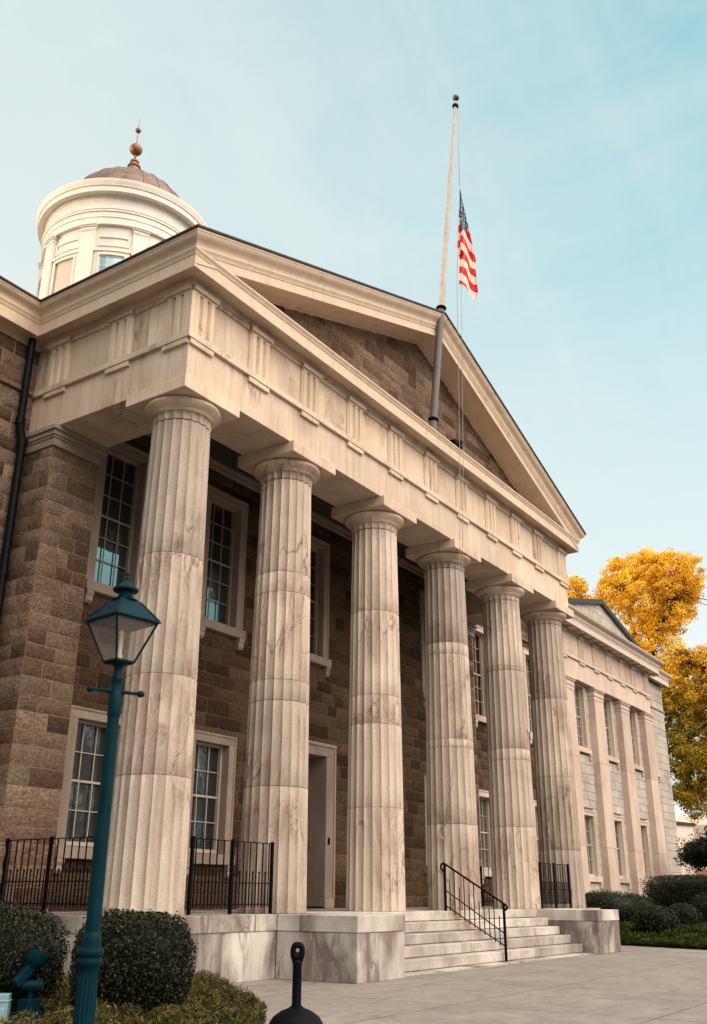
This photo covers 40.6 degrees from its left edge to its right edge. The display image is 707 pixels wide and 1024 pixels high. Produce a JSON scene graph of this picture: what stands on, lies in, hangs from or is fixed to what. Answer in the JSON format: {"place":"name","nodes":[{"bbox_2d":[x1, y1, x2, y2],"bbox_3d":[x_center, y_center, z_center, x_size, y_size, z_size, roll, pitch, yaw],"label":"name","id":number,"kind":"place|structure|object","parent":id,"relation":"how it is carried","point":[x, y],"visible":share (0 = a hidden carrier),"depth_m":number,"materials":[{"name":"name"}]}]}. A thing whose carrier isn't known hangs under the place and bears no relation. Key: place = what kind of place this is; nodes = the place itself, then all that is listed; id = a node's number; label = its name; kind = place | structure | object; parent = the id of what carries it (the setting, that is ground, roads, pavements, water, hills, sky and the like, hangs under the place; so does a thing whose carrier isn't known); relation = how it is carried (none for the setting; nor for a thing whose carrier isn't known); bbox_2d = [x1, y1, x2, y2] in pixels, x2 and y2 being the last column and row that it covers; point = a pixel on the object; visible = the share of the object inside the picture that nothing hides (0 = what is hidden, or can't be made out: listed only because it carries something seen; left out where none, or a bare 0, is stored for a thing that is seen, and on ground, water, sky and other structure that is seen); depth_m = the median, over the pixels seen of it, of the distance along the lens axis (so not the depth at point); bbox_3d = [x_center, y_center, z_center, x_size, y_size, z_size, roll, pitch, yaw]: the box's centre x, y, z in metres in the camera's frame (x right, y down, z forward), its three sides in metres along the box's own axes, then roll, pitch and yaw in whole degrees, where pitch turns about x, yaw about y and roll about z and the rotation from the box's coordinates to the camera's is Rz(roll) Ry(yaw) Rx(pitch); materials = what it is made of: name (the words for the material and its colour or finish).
{"place":"outdoors","nodes":[
{"label":"outdoors","id":0,"kind":"place"},
{"bbox_2d":[0,0,706,820],"label":"sky","id":1,"kind":"structure","parent":0,"point":[318,133],"materials":[{"name":"blue"}]},
{"bbox_2d":[230,945,706,1023],"bbox_3d":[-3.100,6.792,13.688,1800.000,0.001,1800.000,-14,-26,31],"label":"ground","id":2,"kind":"structure","parent":0,"point":[627,984],"depth_m":12.90,"materials":[{"name":"concrete"}]},
{"bbox_2d":[269,942,322,1023],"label":"cigarette receptacle","id":3,"kind":"object","parent":2,"relation":"on","point":[295,1012],"visible":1,"depth_m":5.33,"materials":[{"name":"black plastic"}]},
{"bbox_2d":[0,118,681,983],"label":"courthouse","id":4,"kind":"structure","parent":2,"relation":"on","point":[258,478],"depth_m":19.95,"materials":[{"name":"stone"}]},
{"bbox_2d":[0,836,94,913],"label":"iron railing","id":5,"kind":"object","parent":4,"relation":"on","point":[45,892],"visible":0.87,"depth_m":14.78,"materials":[{"name":"black metal"}]},
{"bbox_2d":[52,705,121,873],"bbox_3d":[-4.895,5.137,17.636,0.500,2.892,1.560,-14,-26,31],"label":"window","id":6,"kind":"structure","parent":4,"relation":"in","point":[79,800],"depth_m":17.65,"materials":[{"name":"grey stone"}]},
{"bbox_2d":[83,442,149,603],"bbox_3d":[-4.868,0.297,19.577,0.500,3.622,1.560,-14,-26,31],"label":"window","id":7,"kind":"structure","parent":4,"relation":"in","point":[115,538],"depth_m":19.77,"materials":[{"name":"grey stone"}]},
{"bbox_2d":[186,729,236,877],"bbox_3d":[-3.129,6.128,20.081,0.500,2.892,1.560,-14,-26,31],"label":"window","id":8,"kind":"structure","parent":4,"relation":"in","point":[214,755],"depth_m":20.36,"materials":[{"name":"grey stone"}]},
{"bbox_2d":[199,484,248,650],"bbox_3d":[-3.102,1.287,22.022,0.500,3.622,1.560,-14,-26,31],"label":"window","id":9,"kind":"structure","parent":4,"relation":"in","point":[226,527],"depth_m":22.24,"materials":[{"name":"grey stone"}]},
{"bbox_2d":[186,836,273,914],"bbox_3d":[-1.912,5.782,15.180,0.045,1.113,1.995,-14,-26,31],"label":"iron railing","id":10,"kind":"object","parent":4,"relation":"on","point":[269,883],"visible":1,"depth_m":15.10,"materials":[{"name":"black metal"}]},
{"bbox_2d":[309,535,331,677],"bbox_3d":[-1.266,2.317,24.563,0.500,3.622,1.820,-14,-26,31],"label":"window","id":11,"kind":"structure","parent":4,"relation":"in","point":[320,550],"depth_m":25.09,"materials":[{"name":"grey stone"}]},
{"bbox_2d":[306,740,336,907],"bbox_3d":[-1.551,7.368,22.724,0.980,3.786,2.580,-14,-26,31],"label":"doorway","id":12,"kind":"structure","parent":4,"relation":"in","point":[321,828],"depth_m":23.30,"materials":[{"name":"beige wood"}]},
{"bbox_2d":[419,589,425,707],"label":"window","id":13,"kind":"structure","parent":4,"relation":"in","point":[422,607],"depth_m":29.01,"materials":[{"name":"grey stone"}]},
{"bbox_2d":[423,775,427,882],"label":"window","id":14,"kind":"structure","parent":4,"relation":"in","point":[424,777],"depth_m":27.01,"materials":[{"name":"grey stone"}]},
{"bbox_2d":[428,94,458,430],"bbox_3d":[2.447,-6.936,25.611,1.161,11.054,0.267,1,-22,-1],"label":"flagpole","id":15,"kind":"object","parent":4,"relation":"on","point":[433,419],"visible":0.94,"depth_m":25.01,"materials":[{"name":"grey metal"}]},
{"bbox_2d":[439,110,464,838],"bbox_3d":[2.541,-2.100,24.542,0.433,19.837,1.725,11,-24,-25],"label":"halyard","id":16,"kind":"object","parent":15,"relation":"hanging from","point":[440,829],"visible":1,"depth_m":23.12,"materials":[{"name":"fabric"}]},
{"bbox_2d":[457,191,477,300],"bbox_3d":[3.119,-7.447,26.445,0.144,3.370,0.990,-14,-26,31],"label":"flag","id":17,"kind":"object","parent":16,"relation":"attached to","point":[467,276],"visible":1,"depth_m":26.29,"materials":[{"name":"fabric"}]},
{"bbox_2d":[449,439,463,448],"bbox_3d":[2.639,-1.749,24.396,0.315,0.166,0.450,-14,-26,31],"label":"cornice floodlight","id":18,"kind":"object","parent":4,"relation":"on","point":[455,442],"visible":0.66,"depth_m":24.29,"materials":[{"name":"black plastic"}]},
{"bbox_2d":[440,862,507,960],"bbox_3d":[2.468,8.171,19.624,1.534,1.856,0.042,-14,-26,31],"label":"stair handrail","id":19,"kind":"object","parent":4,"relation":"on","point":[483,890],"visible":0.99,"depth_m":19.61,"materials":[{"name":"black metal"}]},
{"bbox_2d":[472,625,486,727],"bbox_3d":[4.267,5.713,32.955,0.500,3.622,1.560,-14,-26,31],"label":"window","id":20,"kind":"structure","parent":4,"relation":"in","point":[478,640],"depth_m":33.32,"materials":[{"name":"beige stone"}]},
{"bbox_2d":[479,789,491,884],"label":"window","id":21,"kind":"structure","parent":4,"relation":"in","point":[484,808],"depth_m":31.33,"materials":[{"name":"stone"}]},
{"bbox_2d":[480,866,492,906],"bbox_3d":[4.681,10.870,27.775,2.165,1.113,0.045,-14,-26,31],"label":"iron railing","id":22,"kind":"object","parent":4,"relation":"on","point":[481,879],"visible":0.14,"depth_m":28.23,"materials":[{"name":"black metal"}]},
{"bbox_2d":[522,647,532,744],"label":"window","id":23,"kind":"structure","parent":4,"relation":"in","point":[525,651],"depth_m":36.29,"materials":[{"name":"beige wood"}]},
{"bbox_2d":[534,800,539,861],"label":"window","id":24,"kind":"structure","parent":4,"relation":"in","point":[535,803],"depth_m":34.53,"materials":[{"name":"beige stone"}]},
{"bbox_2d":[538,862,571,908],"bbox_3d":[5.313,9.833,25.180,0.045,1.113,1.965,-14,-26,31],"label":"iron railing","id":25,"kind":"object","parent":4,"relation":"on","point":[567,894],"visible":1,"depth_m":25.15,"materials":[{"name":"black metal"}]},
{"bbox_2d":[574,682,591,760],"bbox_3d":[9.203,8.565,39.271,0.440,3.102,1.560,-14,-26,31],"label":"window","id":26,"kind":"structure","parent":4,"relation":"in","point":[580,699],"depth_m":39.69,"materials":[{"name":"beige wood"}]},
{"bbox_2d":[584,809,602,888],"bbox_3d":[9.177,13.191,37.415,0.440,2.912,1.560,-14,-26,31],"label":"window","id":27,"kind":"structure","parent":4,"relation":"in","point":[590,816],"depth_m":37.82,"materials":[{"name":"beige stone"}]},
{"bbox_2d":[603,695,619,769],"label":"window","id":28,"kind":"structure","parent":4,"relation":"in","point":[608,706],"depth_m":42.26,"materials":[{"name":"beige stone"}]},
{"bbox_2d":[614,815,631,889],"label":"window","id":29,"kind":"structure","parent":4,"relation":"in","point":[618,820],"depth_m":40.39,"materials":[{"name":"beige stone"}]},
{"bbox_2d":[629,707,644,776],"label":"window","id":30,"kind":"structure","parent":4,"relation":"in","point":[633,714],"depth_m":44.83,"materials":[{"name":"beige stone"}]},
{"bbox_2d":[640,820,655,883],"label":"window","id":31,"kind":"structure","parent":4,"relation":"in","point":[644,825],"depth_m":43.02,"materials":[{"name":"beige stone"}]},
{"bbox_2d":[652,718,660,782],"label":"window","id":32,"kind":"structure","parent":4,"relation":"in","point":[659,774],"depth_m":47.00,"materials":[{"name":"beige stone"}]},
{"bbox_2d":[663,825,669,874],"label":"window","id":33,"kind":"structure","parent":4,"relation":"in","point":[663,825],"depth_m":45.37,"materials":[{"name":"beige stone"}]},
{"bbox_2d":[567,575,597,598],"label":"ginkgo tree","id":34,"kind":"object","parent":2,"relation":"on","point":[579,586],"visible":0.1,"depth_m":61.23,"materials":[{"name":"yellow plant"}]},
{"bbox_2d":[590,545,706,824],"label":"ginkgo tree","id":35,"kind":"object","parent":2,"relation":"on","point":[672,596],"visible":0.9,"depth_m":55.57,"materials":[{"name":"yellow plant"}]},
{"bbox_2d":[621,944,706,949],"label":"planting bed","id":36,"kind":"object","parent":2,"relation":"on","point":[667,947],"visible":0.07,"depth_m":24.97,"materials":[{"name":"soil"}]},
{"bbox_2d":[585,889,641,920],"bbox_3d":[8.284,12.677,30.596,2.136,1.144,2.123,-14,-26,31],"label":"clipped shrub","id":37,"kind":"object","parent":36,"relation":"on","point":[623,905],"visible":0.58,"depth_m":30.12,"materials":[{"name":"green plant"}]},
{"bbox_2d":[626,893,654,910],"bbox_3d":[9.359,13.143,31.675,1.220,0.997,1.240,-14,-26,31],"label":"clipped shrub","id":38,"kind":"object","parent":36,"relation":"on","point":[644,903],"visible":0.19,"depth_m":31.49,"materials":[{"name":"green plant"}]},
{"bbox_2d":[632,905,681,931],"bbox_3d":[8.693,11.689,27.340,1.314,0.843,1.264,-14,-26,31],"label":"clipped shrub","id":39,"kind":"object","parent":36,"relation":"on","point":[652,918],"visible":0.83,"depth_m":27.05,"materials":[{"name":"green plant"}]},
{"bbox_2d":[619,904,706,948],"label":"ground cover","id":40,"kind":"object","parent":36,"relation":"on","point":[690,936],"visible":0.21,"depth_m":26.15,"materials":[{"name":"green plant"}]},
{"bbox_2d":[638,874,706,907],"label":"hedge","id":41,"kind":"object","parent":36,"relation":"on","point":[672,889],"visible":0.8,"depth_m":36.34,"materials":[{"name":"green plant"}]},
{"bbox_2d":[669,902,703,924],"bbox_3d":[9.870,12.084,28.552,1.021,0.820,1.020,-14,-26,31],"label":"clipped shrub","id":42,"kind":"object","parent":36,"relation":"on","point":[691,914],"visible":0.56,"depth_m":28.27,"materials":[{"name":"green plant"}]},
{"bbox_2d":[689,891,706,920],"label":"clipped shrub","id":43,"kind":"object","parent":36,"relation":"on","point":[700,903],"visible":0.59,"depth_m":29.06,"materials":[{"name":"green plant"}]},
{"bbox_2d":[673,824,706,872],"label":"evergreen tree","id":44,"kind":"object","parent":2,"relation":"on","point":[695,854],"visible":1,"depth_m":42.49,"materials":[{"name":"green plant"}]},
{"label":"planting bed","id":45,"kind":"structure","parent":2,"relation":"on","visible":0},
{"bbox_2d":[0,993,52,1023],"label":"junction box","id":46,"kind":"object","parent":45,"relation":"on","point":[5,1001],"visible":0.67,"depth_m":9.72,"materials":[{"name":"metal"}]},
{"bbox_2d":[9,947,48,1020],"bbox_3d":[-3.354,4.898,9.915,0.260,0.704,0.360,-14,-26,31],"label":"garden spotlight","id":47,"kind":"object","parent":46,"relation":"on","point":[35,959],"visible":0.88,"depth_m":9.87,"materials":[{"name":"teal paint"}]},
{"bbox_2d":[0,901,70,1011],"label":"clipped shrub","id":48,"kind":"object","parent":45,"relation":"on","point":[21,931],"visible":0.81,"depth_m":10.34,"materials":[{"name":"green plant"}]},
{"bbox_2d":[72,572,161,1023],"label":"street lamp","id":49,"kind":"object","parent":45,"relation":"on","point":[123,611],"visible":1,"depth_m":6.09,"materials":[{"name":"teal metal"}]},
{"bbox_2d":[67,907,198,1021],"bbox_3d":[-2.326,4.794,10.121,1.330,1.135,1.240,4,-22,-10],"label":"clipped shrub","id":50,"kind":"object","parent":45,"relation":"on","point":[145,966],"visible":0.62,"depth_m":9.77,"materials":[{"name":"green plant"}]},
{"bbox_2d":[0,969,267,1023],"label":"ground cover","id":51,"kind":"object","parent":45,"relation":"on","point":[224,996],"visible":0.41,"depth_m":9.33,"materials":[{"name":"green plant"}]},
{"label":"street","id":52,"kind":"structure","parent":0,"visible":0},
{"bbox_2d":[676,821,696,874],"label":"pale building","id":53,"kind":"structure","parent":52,"relation":"on","point":[685,830],"depth_m":98.39,"materials":[{"name":"beige concrete"}]},
{"bbox_2d":[678,815,706,874],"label":"apricot building","id":54,"kind":"structure","parent":52,"relation":"on","point":[702,824],"depth_m":100.73,"materials":[{"name":"beige paint"}]}
]}

